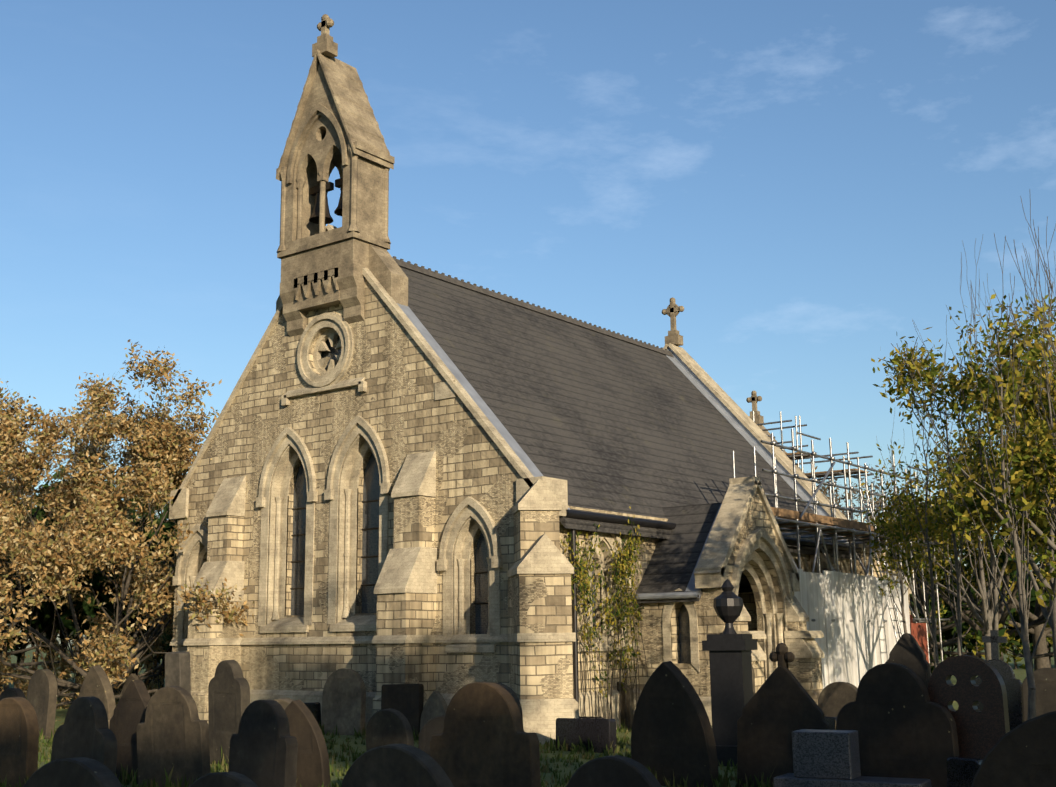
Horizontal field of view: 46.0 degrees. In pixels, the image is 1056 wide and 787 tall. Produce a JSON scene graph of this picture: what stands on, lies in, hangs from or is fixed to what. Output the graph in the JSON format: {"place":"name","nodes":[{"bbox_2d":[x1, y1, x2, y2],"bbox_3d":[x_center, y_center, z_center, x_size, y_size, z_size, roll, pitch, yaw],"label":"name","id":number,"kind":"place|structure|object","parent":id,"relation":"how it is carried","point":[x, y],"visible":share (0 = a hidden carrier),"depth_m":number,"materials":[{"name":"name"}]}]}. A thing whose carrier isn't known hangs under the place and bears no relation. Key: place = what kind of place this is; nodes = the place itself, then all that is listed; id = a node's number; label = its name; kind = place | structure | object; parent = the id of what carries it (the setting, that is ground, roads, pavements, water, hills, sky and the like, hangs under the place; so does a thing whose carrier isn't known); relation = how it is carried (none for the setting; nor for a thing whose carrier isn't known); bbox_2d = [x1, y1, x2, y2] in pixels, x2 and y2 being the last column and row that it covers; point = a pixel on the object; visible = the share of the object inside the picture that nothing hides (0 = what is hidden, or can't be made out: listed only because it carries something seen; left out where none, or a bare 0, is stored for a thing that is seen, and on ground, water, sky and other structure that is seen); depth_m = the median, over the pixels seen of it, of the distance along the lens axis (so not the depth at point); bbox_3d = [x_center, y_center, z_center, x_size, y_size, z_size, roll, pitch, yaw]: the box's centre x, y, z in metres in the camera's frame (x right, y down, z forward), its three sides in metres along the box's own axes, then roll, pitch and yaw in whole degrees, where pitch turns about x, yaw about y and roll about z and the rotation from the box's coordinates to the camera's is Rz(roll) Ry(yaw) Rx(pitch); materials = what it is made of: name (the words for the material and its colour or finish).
{"place":"outdoors","nodes":[
{"label":"outdoors","id":0,"kind":"place"},
{"bbox_2d":[172,230,854,693],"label":"nave gables","id":1,"kind":"object","parent":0,"point":[400,408],"visible":0.19,"depth_m":24.23,"materials":[{"name":"stone"}]},
{"bbox_2d":[276,64,407,336],"bbox_3d":[-4.038,-4.099,25.897,3.340,5.730,1.060,-9,-14,36],"label":"bellcote","id":2,"kind":"object","parent":1,"relation":"on","point":[326,274],"depth_m":25.22,"materials":[{"name":"stone"}]},
{"bbox_2d":[296,116,341,188],"bbox_3d":[-4.248,-5.095,25.826,1.500,1.460,0.160,-9,-14,36],"label":"arch tracery","id":3,"kind":"object","parent":2,"relation":"in","point":[318,149],"visible":0.75,"depth_m":25.79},
{"bbox_2d":[319,149,342,189],"bbox_3d":[-3.851,-4.997,26.343,1.500,1.460,0.160,-9,-14,36],"label":"bellcote tracery","id":4,"kind":"object","parent":2,"relation":"in","point":[336,160],"visible":0.12,"depth_m":26.39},
{"bbox_2d":[290,335,596,633],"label":"windows","id":5,"kind":"structure","parent":1,"relation":"in","point":[370,550],"depth_m":24.29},
{"bbox_2d":[187,495,829,723],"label":"buttresses","id":6,"kind":"structure","parent":1,"relation":"attached to","point":[407,613],"depth_m":22.51,"materials":[{"name":"stone"}]},
{"bbox_2d":[0,0,1055,647],"label":"sky","id":7,"kind":"structure","parent":0,"point":[808,180],"materials":[{"name":"blue"}]},
{"bbox_2d":[2,643,1054,786],"bbox_3d":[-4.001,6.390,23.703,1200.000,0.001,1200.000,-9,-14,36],"label":"ground grass","id":8,"kind":"structure","parent":0,"point":[1020,673],"depth_m":19.74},
{"bbox_2d":[0,688,25,699],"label":"headstone","id":9,"kind":"object","parent":8,"relation":"on","point":[11,692],"visible":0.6,"depth_m":18.58,"materials":[{"name":"stone"}]},
{"bbox_2d":[0,697,38,786],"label":"headstone","id":10,"kind":"object","parent":8,"relation":"on","point":[19,735],"visible":1,"depth_m":13.89,"materials":[{"name":"brown stone"}]},
{"bbox_2d":[27,669,57,738],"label":"headstone","id":11,"kind":"object","parent":8,"relation":"on","point":[42,691],"visible":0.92,"depth_m":22.11,"materials":[{"name":"stone"}]},
{"bbox_2d":[23,757,121,786],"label":"headstone","id":12,"kind":"object","parent":8,"relation":"on","point":[79,772],"visible":1,"depth_m":7.26,"materials":[{"name":"stone"}]},
{"bbox_2d":[51,696,116,773],"bbox_3d":[-4.130,3.476,11.518,0.900,1.298,0.135,-6,-13,39],"label":"headstone","id":13,"kind":"object","parent":8,"relation":"on","point":[83,730],"visible":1,"depth_m":11.48,"materials":[{"name":"stone"}]},
{"bbox_2d":[0,381,173,694],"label":"autumn tree","id":14,"kind":"object","parent":8,"relation":"on","point":[97,621],"visible":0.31,"depth_m":34.22,"materials":[{"name":"brown plant"}]},
{"bbox_2d":[13,434,168,659],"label":"bare tree","id":15,"kind":"object","parent":8,"relation":"on","point":[51,463],"visible":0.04,"depth_m":64.50,"materials":[{"name":"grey plant"}]},
{"bbox_2d":[78,665,115,725],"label":"headstone","id":16,"kind":"object","parent":8,"relation":"on","point":[96,683],"visible":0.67,"depth_m":18.12,"materials":[{"name":"stone"}]},
{"bbox_2d":[0,339,253,708],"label":"autumn tree","id":17,"kind":"object","parent":8,"relation":"on","point":[162,459],"visible":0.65,"depth_m":28.25,"materials":[{"name":"brown plant"}]},
{"bbox_2d":[119,674,138,699],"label":"headstone","id":18,"kind":"object","parent":8,"relation":"on","point":[131,677],"visible":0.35,"depth_m":24.92,"materials":[{"name":"stone"}]},
{"bbox_2d":[109,680,150,783],"bbox_3d":[-4.761,4.145,14.988,0.750,1.344,0.149,-9,-16,33],"label":"headstone","id":19,"kind":"object","parent":8,"relation":"on","point":[127,718],"visible":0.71,"depth_m":14.96,"materials":[{"name":"brown stone"}]},
{"bbox_2d":[91,445,198,680],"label":"bare tree","id":20,"kind":"object","parent":8,"relation":"on","point":[113,482],"depth_m":54.18,"materials":[{"name":"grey plant"}]},
{"bbox_2d":[137,686,210,786],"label":"headstone","id":21,"kind":"object","parent":8,"relation":"on","point":[172,729],"visible":1,"depth_m":14.10,"materials":[{"name":"stone"}]},
{"bbox_2d":[165,651,190,693],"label":"headstone","id":22,"kind":"object","parent":8,"relation":"on","point":[177,669],"visible":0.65,"depth_m":18.88,"materials":[{"name":"grey stone"}]},
{"bbox_2d":[189,772,257,786],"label":"headstone","id":23,"kind":"object","parent":8,"relation":"on","point":[225,779],"visible":1,"depth_m":7.38,"materials":[{"name":"stone"}]},
{"bbox_2d":[208,660,249,765],"bbox_3d":[-4.063,4.413,16.903,0.780,1.548,0.150,-9,-9,41],"label":"headstone","id":24,"kind":"object","parent":8,"relation":"on","point":[228,695],"visible":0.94,"depth_m":16.86,"materials":[{"name":"stone"}]},
{"bbox_2d":[228,699,297,786],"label":"headstone","id":25,"kind":"object","parent":8,"relation":"on","point":[263,750],"visible":1,"depth_m":11.49,"materials":[{"name":"stone"}]},
{"bbox_2d":[273,698,292,709],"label":"headstone","id":26,"kind":"object","parent":8,"relation":"on","point":[284,702],"visible":0.1,"depth_m":17.01,"materials":[{"name":"grey stone"}]},
{"bbox_2d":[285,699,329,786],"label":"headstone","id":27,"kind":"object","parent":8,"relation":"on","point":[313,768],"visible":0.58,"depth_m":13.68,"materials":[{"name":"brown stone"}]},
{"bbox_2d":[303,702,320,726],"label":"headstone","id":28,"kind":"object","parent":8,"relation":"on","point":[314,708],"visible":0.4,"depth_m":22.69,"materials":[{"name":"black stone"}]},
{"bbox_2d":[321,668,365,734],"bbox_3d":[-3.298,5.582,22.227,0.950,1.299,0.137,-10,-18,33],"label":"headstone","id":29,"kind":"object","parent":8,"relation":"on","point":[344,701],"visible":0.94,"depth_m":22.16,"materials":[{"name":"grey stone"}]},
{"bbox_2d":[0,718,773,786],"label":"grass tufts","id":30,"kind":"object","parent":8,"relation":"on","point":[585,753],"visible":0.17,"depth_m":16.59,"materials":[{"name":"green plant"}]},
{"bbox_2d":[366,708,413,750],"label":"headstone","id":31,"kind":"object","parent":8,"relation":"on","point":[389,726],"visible":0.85,"depth_m":15.89,"materials":[{"name":"stone"}]},
{"bbox_2d":[342,744,453,786],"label":"headstone","id":32,"kind":"object","parent":8,"relation":"on","point":[398,765],"visible":1,"depth_m":7.93,"materials":[{"name":"stone"}]},
{"bbox_2d":[381,684,423,739],"bbox_3d":[-2.138,5.467,21.078,0.800,1.050,0.145,-9,-17,29],"label":"headstone","id":33,"kind":"object","parent":8,"relation":"on","point":[406,700],"visible":0.6,"depth_m":21.02,"materials":[{"name":"brown stone"}]},
{"bbox_2d":[419,715,444,755],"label":"headstone","id":34,"kind":"object","parent":8,"relation":"on","point":[431,727],"visible":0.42,"depth_m":13.91,"materials":[{"name":"stone"}]},
{"bbox_2d":[420,691,447,729],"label":"headstone","id":35,"kind":"object","parent":8,"relation":"on","point":[435,705],"visible":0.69,"depth_m":20.64,"materials":[{"name":"grey stone"}]},
{"bbox_2d":[430,682,540,786],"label":"headstone","id":36,"kind":"object","parent":8,"relation":"on","point":[484,739],"visible":1,"depth_m":10.61,"materials":[{"name":"brown stone"}]},
{"bbox_2d":[496,683,522,721],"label":"headstone","id":37,"kind":"object","parent":8,"relation":"on","point":[512,693],"visible":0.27,"depth_m":16.70,"materials":[{"name":"stone"}]},
{"bbox_2d":[169,224,865,729],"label":"nave dressings","id":38,"kind":"structure","parent":8,"relation":"on","point":[407,570],"depth_m":24.25,"materials":[{"name":"stone"}]},
{"bbox_2d":[276,14,394,251],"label":"bell tower","id":39,"kind":"structure","parent":38,"relation":"on","point":[357,116],"depth_m":25.91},
{"bbox_2d":[309,177,342,223],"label":"bells","id":40,"kind":"object","parent":39,"relation":"attached to","point":[314,191],"visible":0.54,"depth_m":25.98,"materials":[{"name":"brown metal"}]},
{"bbox_2d":[397,303,542,476],"bbox_3d":[-3.576,-0.246,25.117,9.640,5.119,0.470,-9,-14,36],"label":"gable lead capping","id":41,"kind":"object","parent":38,"relation":"attached to","point":[478,401],"visible":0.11,"depth_m":23.21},
{"bbox_2d":[508,510,572,698],"bbox_3d":[0.180,3.844,20.721,0.850,3.740,1.550,1,-11,-8],"label":"corner buttress","id":42,"kind":"object","parent":38,"relation":"on","point":[539,603],"visible":0.64,"depth_m":20.02,"materials":[{"name":"stone"}]},
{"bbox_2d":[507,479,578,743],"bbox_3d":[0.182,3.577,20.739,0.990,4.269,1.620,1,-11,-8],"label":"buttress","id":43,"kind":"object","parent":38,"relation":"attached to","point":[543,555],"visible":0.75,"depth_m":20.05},
{"bbox_2d":[560,503,648,728],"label":"creeper wall","id":44,"kind":"structure","parent":38,"relation":"attached to","point":[624,564],"depth_m":22.45,"materials":[{"name":"green plant"}]},
{"bbox_2d":[410,309,848,545],"bbox_3d":[0.496,0.647,30.433,9.968,6.192,13.110,-9,-14,36],"label":"lead roof flashing","id":45,"kind":"object","parent":38,"relation":"on","point":[723,410],"visible":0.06,"depth_m":34.36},
{"bbox_2d":[565,509,861,702],"bbox_3d":[4.586,4.874,26.494,0.185,3.850,13.080,-9,-14,36],"label":"gutter and downpipe","id":46,"kind":"object","parent":38,"relation":"attached to","point":[615,519],"visible":0.54,"depth_m":22.39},
{"bbox_2d":[0,464,1053,694],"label":"boundary hedge","id":47,"kind":"object","parent":8,"relation":"on","point":[43,621],"visible":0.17,"depth_m":39.51,"materials":[{"name":"green plant"}]},
{"bbox_2d":[556,718,615,753],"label":"headstone","id":48,"kind":"object","parent":8,"relation":"on","point":[569,731],"visible":0.75,"depth_m":18.15,"materials":[{"name":"black stone"}]},
{"bbox_2d":[579,716,602,718],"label":"headstone","id":49,"kind":"object","parent":8,"relation":"on","point":[598,717],"visible":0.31,"depth_m":20.63,"materials":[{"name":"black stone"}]},
{"bbox_2d":[566,755,661,786],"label":"headstone","id":50,"kind":"object","parent":8,"relation":"on","point":[614,771],"visible":1,"depth_m":8.27,"materials":[{"name":"stone"}]},
{"bbox_2d":[617,682,633,729],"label":"headstone","id":51,"kind":"object","parent":8,"relation":"on","point":[630,702],"visible":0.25,"depth_m":22.51,"materials":[{"name":"stone"}]},
{"bbox_2d":[631,661,719,786],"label":"headstone","id":52,"kind":"object","parent":8,"relation":"on","point":[671,732],"visible":0.98,"depth_m":13.83,"materials":[{"name":"grey stone"}]},
{"bbox_2d":[702,579,757,766],"bbox_3d":[2.673,3.645,16.361,0.600,2.380,0.600,-6,-12,25],"label":"urn pillar monument","id":53,"kind":"object","parent":8,"relation":"on","point":[729,648],"visible":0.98,"depth_m":16.15,"materials":[{"name":"black stone"}]},
{"bbox_2d":[662,476,823,726],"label":"porch dressings","id":54,"kind":"structure","parent":8,"relation":"on","point":[711,570],"depth_m":23.84,"materials":[{"name":"stone"}]},
{"bbox_2d":[702,488,793,696],"bbox_3d":[4.263,4.003,23.795,0.420,4.520,3.000,-9,-14,36],"label":"porch front","id":55,"kind":"object","parent":54,"relation":"attached to","point":[756,517],"visible":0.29,"depth_m":24.08,"materials":[{"name":"stone"}]},
{"bbox_2d":[752,666,754,695],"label":"headstone","id":56,"kind":"object","parent":8,"relation":"on","point":[753,677],"visible":0.1,"depth_m":19.18,"materials":[{"name":"grey stone"}]},
{"bbox_2d":[733,621,822,704],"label":"porch buttresses","id":57,"kind":"structure","parent":8,"relation":"on","point":[806,673],"depth_m":23.98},
{"bbox_2d":[737,643,829,786],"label":"headstone","id":58,"kind":"object","parent":8,"relation":"on","point":[781,705],"visible":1,"depth_m":13.60,"materials":[{"name":"brown stone"}]},
{"bbox_2d":[825,716,836,729],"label":"headstone","id":59,"kind":"object","parent":8,"relation":"on","point":[831,721],"visible":0.1,"depth_m":15.93,"materials":[{"name":"black stone"}]},
{"bbox_2d":[818,682,857,716],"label":"headstone","id":60,"kind":"object","parent":8,"relation":"on","point":[834,698],"visible":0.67,"depth_m":18.42,"materials":[{"name":"stone"}]},
{"bbox_2d":[732,411,949,663],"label":"scaffold tubes","id":61,"kind":"object","parent":8,"relation":"on","point":[817,534],"visible":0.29,"depth_m":29.24},
{"bbox_2d":[771,452,936,541],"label":"scaffold boards","id":62,"kind":"object","parent":61,"relation":"on","point":[815,518],"visible":0.1,"depth_m":28.29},
{"bbox_2d":[794,568,910,688],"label":"hoarding sheets","id":63,"kind":"object","parent":8,"relation":"on","point":[857,649],"visible":0.48,"depth_m":27.64,"materials":[{"name":"wood"}]},
{"bbox_2d":[773,729,931,786],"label":"granite block memorial","id":64,"kind":"object","parent":8,"relation":"on","point":[826,758],"visible":1,"depth_m":11.56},
{"bbox_2d":[825,460,893,521],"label":"bare tree","id":65,"kind":"object","parent":8,"relation":"on","point":[879,500],"visible":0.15,"depth_m":68.01,"materials":[{"name":"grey plant"}]},
{"bbox_2d":[807,466,931,542],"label":"bare tree","id":66,"kind":"object","parent":8,"relation":"on","point":[824,488],"visible":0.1,"depth_m":59.02,"materials":[{"name":"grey plant"}]},
{"bbox_2d":[865,544,911,593],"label":"buttress caps","id":67,"kind":"object","parent":8,"relation":"on","point":[867,548],"visible":0.04,"depth_m":32.25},
{"bbox_2d":[856,552,910,614],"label":"wall","id":68,"kind":"structure","parent":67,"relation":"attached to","point":[860,571],"depth_m":32.16,"materials":[{"name":"stone"}]},
{"bbox_2d":[859,413,933,637],"bbox_3d":[8.013,3.469,26.761,1.679,6.632,1.869,-9,-14,36],"label":"young tree","id":69,"kind":"object","parent":8,"relation":"on","point":[882,562],"visible":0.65,"depth_m":27.03,"materials":[{"name":"green plant"}]},
{"bbox_2d":[836,663,958,786],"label":"headstone","id":70,"kind":"object","parent":8,"relation":"on","point":[898,720],"visible":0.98,"depth_m":12.24,"materials":[{"name":"grey stone"}]},
{"bbox_2d":[865,517,946,628],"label":"tree","id":71,"kind":"object","parent":8,"relation":"on","point":[941,608],"depth_m":50.25,"materials":[{"name":"green plant"}]},
{"bbox_2d":[885,633,930,689],"bbox_3d":[4.687,3.872,15.335,0.550,1.794,0.127,-7,-16,39],"label":"headstone","id":72,"kind":"object","parent":8,"relation":"on","point":[907,651],"visible":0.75,"depth_m":15.39,"materials":[{"name":"stone"}]},
{"bbox_2d":[910,615,928,662],"bbox_3d":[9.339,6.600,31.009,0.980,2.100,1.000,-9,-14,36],"label":"red hoarding board","id":73,"kind":"object","parent":8,"relation":"on","point":[919,632],"visible":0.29,"depth_m":30.88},
{"bbox_2d":[872,494,1036,665],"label":"tree","id":74,"kind":"object","parent":8,"relation":"on","point":[952,641],"visible":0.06,"depth_m":42.95,"materials":[{"name":"green plant"}]},
{"bbox_2d":[870,419,1048,660],"bbox_3d":[9.330,3.532,25.812,3.981,6.106,5.221,-3,-11,12],"label":"bushy tree","id":75,"kind":"object","parent":8,"relation":"on","point":[985,620],"visible":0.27,"depth_m":25.27,"materials":[{"name":"green plant"}]},
{"bbox_2d":[871,294,1055,550],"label":"bushy tree","id":76,"kind":"object","parent":8,"relation":"on","point":[910,363],"visible":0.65,"depth_m":17.00,"materials":[{"name":"green plant"}]},
{"bbox_2d":[946,756,982,786],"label":"headstone","id":77,"kind":"object","parent":8,"relation":"on","point":[961,771],"visible":0.87,"depth_m":10.94,"materials":[{"name":"black stone"}]},
{"bbox_2d":[881,340,1055,668],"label":"bushy tree","id":78,"kind":"object","parent":8,"relation":"on","point":[996,515],"visible":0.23,"depth_m":20.13,"materials":[{"name":"green plant"}]},
{"bbox_2d":[928,655,1009,759],"bbox_3d":[4.284,3.312,12.042,0.720,1.520,0.140,-9,-14,36],"label":"headstone","id":79,"kind":"object","parent":8,"relation":"on","point":[980,733],"visible":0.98,"depth_m":12.00,"materials":[{"name":"stone"}]},
{"bbox_2d":[888,472,1050,673],"bbox_3d":[14.352,5.508,37.532,5.193,6.693,7.312,6,-13,-32],"label":"tree","id":80,"kind":"object","parent":8,"relation":"on","point":[1003,613],"visible":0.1,"depth_m":37.20,"materials":[{"name":"green plant"}]},
{"bbox_2d":[902,527,1052,670],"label":"shrub","id":81,"kind":"object","parent":8,"relation":"on","point":[1042,662],"visible":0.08,"depth_m":40.18,"materials":[{"name":"green plant"}]},
{"bbox_2d":[929,234,1055,719],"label":"young tree","id":82,"kind":"object","parent":8,"relation":"on","point":[1019,471],"visible":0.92,"depth_m":14.04,"materials":[{"name":"green plant"}]},
{"bbox_2d":[947,237,1047,629],"bbox_3d":[8.072,1.436,21.466,1.423,8.572,2.649,-9,-14,36],"label":"young tree","id":83,"kind":"object","parent":8,"relation":"on","point":[981,475],"visible":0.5,"depth_m":21.24,"materials":[{"name":"green plant"}]},
{"bbox_2d":[975,630,1024,730],"bbox_3d":[6.036,3.968,15.978,0.620,1.820,0.112,-5,-15,31],"label":"dark headstone","id":84,"kind":"object","parent":8,"relation":"on","point":[1014,689],"visible":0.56,"depth_m":15.91,"materials":[{"name":"black stone"}]},
{"bbox_2d":[955,277,1049,646],"bbox_3d":[9.753,1.780,24.366,2.189,8.979,1.656,3,-12,-17],"label":"young tree","id":85,"kind":"object","parent":8,"relation":"on","point":[971,348],"visible":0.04,"depth_m":24.33,"materials":[{"name":"green plant"}]},
{"bbox_2d":[966,514,1053,668],"bbox_3d":[15.232,4.291,32.498,6.306,7.068,6.798,-9,-14,36],"label":"tree","id":86,"kind":"object","parent":8,"relation":"on","point":[1010,566],"visible":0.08,"depth_m":31.88,"materials":[{"name":"green plant"}]},
{"bbox_2d":[965,255,1055,565],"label":"young tree","id":87,"kind":"object","parent":8,"relation":"on","point":[994,442],"visible":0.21,"depth_m":22.84,"materials":[{"name":"green plant"}]},
{"bbox_2d":[969,243,1055,535],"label":"young tree","id":88,"kind":"object","parent":8,"relation":"on","point":[1049,408],"visible":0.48,"depth_m":14.83,"materials":[{"name":"green plant"}]},
{"bbox_2d":[971,711,1055,786],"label":"headstone","id":89,"kind":"object","parent":8,"relation":"on","point":[1023,754],"visible":1,"depth_m":6.36,"materials":[{"name":"brown stone"}]},
{"bbox_2d":[1005,463,1049,605],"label":"tree","id":90,"kind":"object","parent":8,"relation":"on","point":[1046,596],"depth_m":27.53,"materials":[{"name":"green plant"}]},
{"bbox_2d":[1004,228,1055,517],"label":"young tree","id":91,"kind":"object","parent":8,"relation":"on","point":[1038,497],"visible":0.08,"depth_m":20.84,"materials":[{"name":"green plant"}]},
{"bbox_2d":[1006,196,1055,530],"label":"young tree","id":92,"kind":"object","parent":8,"relation":"on","point":[1052,490],"visible":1,"depth_m":14.29,"materials":[{"name":"green plant"}]},
{"bbox_2d":[1022,668,1055,720],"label":"headstone","id":93,"kind":"object","parent":8,"relation":"on","point":[1045,681],"visible":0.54,"depth_m":17.25,"materials":[{"name":"stone"}]},
{"bbox_2d":[637,588,757,696],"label":"porch side walls","id":94,"kind":"structure","parent":0,"point":[650,626],"depth_m":23.21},
{"bbox_2d":[679,604,690,662],"bbox_3d":[3.001,4.440,23.165,0.500,1.250,0.020,-9,-14,36],"label":"porch window glass","id":95,"kind":"object","parent":94,"relation":"in","point":[684,639],"visible":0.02,"depth_m":23.20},
{"bbox_2d":[635,503,752,602],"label":"porch roof slates","id":96,"kind":"object","parent":94,"relation":"on","point":[672,562],"visible":0.29,"depth_m":23.97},
{"bbox_2d":[632,504,721,599],"bbox_3d":[3.478,2.978,24.488,1.430,2.180,3.279,-9,-14,36],"label":"porch lead","id":97,"kind":"object","parent":96,"relation":"on","point":[689,592],"visible":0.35,"depth_m":23.00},
{"bbox_2d":[559,506,852,692],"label":"nave side walls","id":98,"kind":"structure","parent":0,"point":[648,549],"depth_m":22.85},
{"bbox_2d":[399,266,860,559],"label":"nave roof slates","id":99,"kind":"object","parent":98,"relation":"on","point":[597,420],"visible":0.39,"depth_m":27.60,"materials":[{"name":"stone"}]},
{"bbox_2d":[392,256,673,356],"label":"ridge tiles","id":100,"kind":"object","parent":99,"relation":"on","point":[415,267],"visible":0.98,"depth_m":30.67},
{"label":"porch path","id":101,"kind":"structure","parent":0,"visible":0},
{"bbox_2d":[877,386,958,668],"bbox_3d":[7.230,2.652,22.830,1.962,6.737,1.456,3,-12,-19],"label":"young tree","id":102,"kind":"object","parent":101,"relation":"on","point":[900,538],"visible":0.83,"depth_m":22.90,"materials":[{"name":"green plant"}]},
{"bbox_2d":[904,315,999,655],"bbox_3d":[7.914,2.159,22.490,1.801,7.550,1.469,-9,-14,36],"label":"young tree","id":103,"kind":"object","parent":101,"relation":"on","point":[958,620],"visible":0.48,"depth_m":22.46,"materials":[{"name":"green plant"}]},
{"bbox_3d":[6.069,4.797,37.674,6.600,8.300,5.020,-9,-14,36],"label":"chancel","id":104,"kind":"object","parent":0,"visible":0},
{"bbox_2d":[662,297,801,470],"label":"stone crosses","id":105,"kind":"object","parent":104,"relation":"on","point":[672,311],"visible":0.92,"depth_m":36.81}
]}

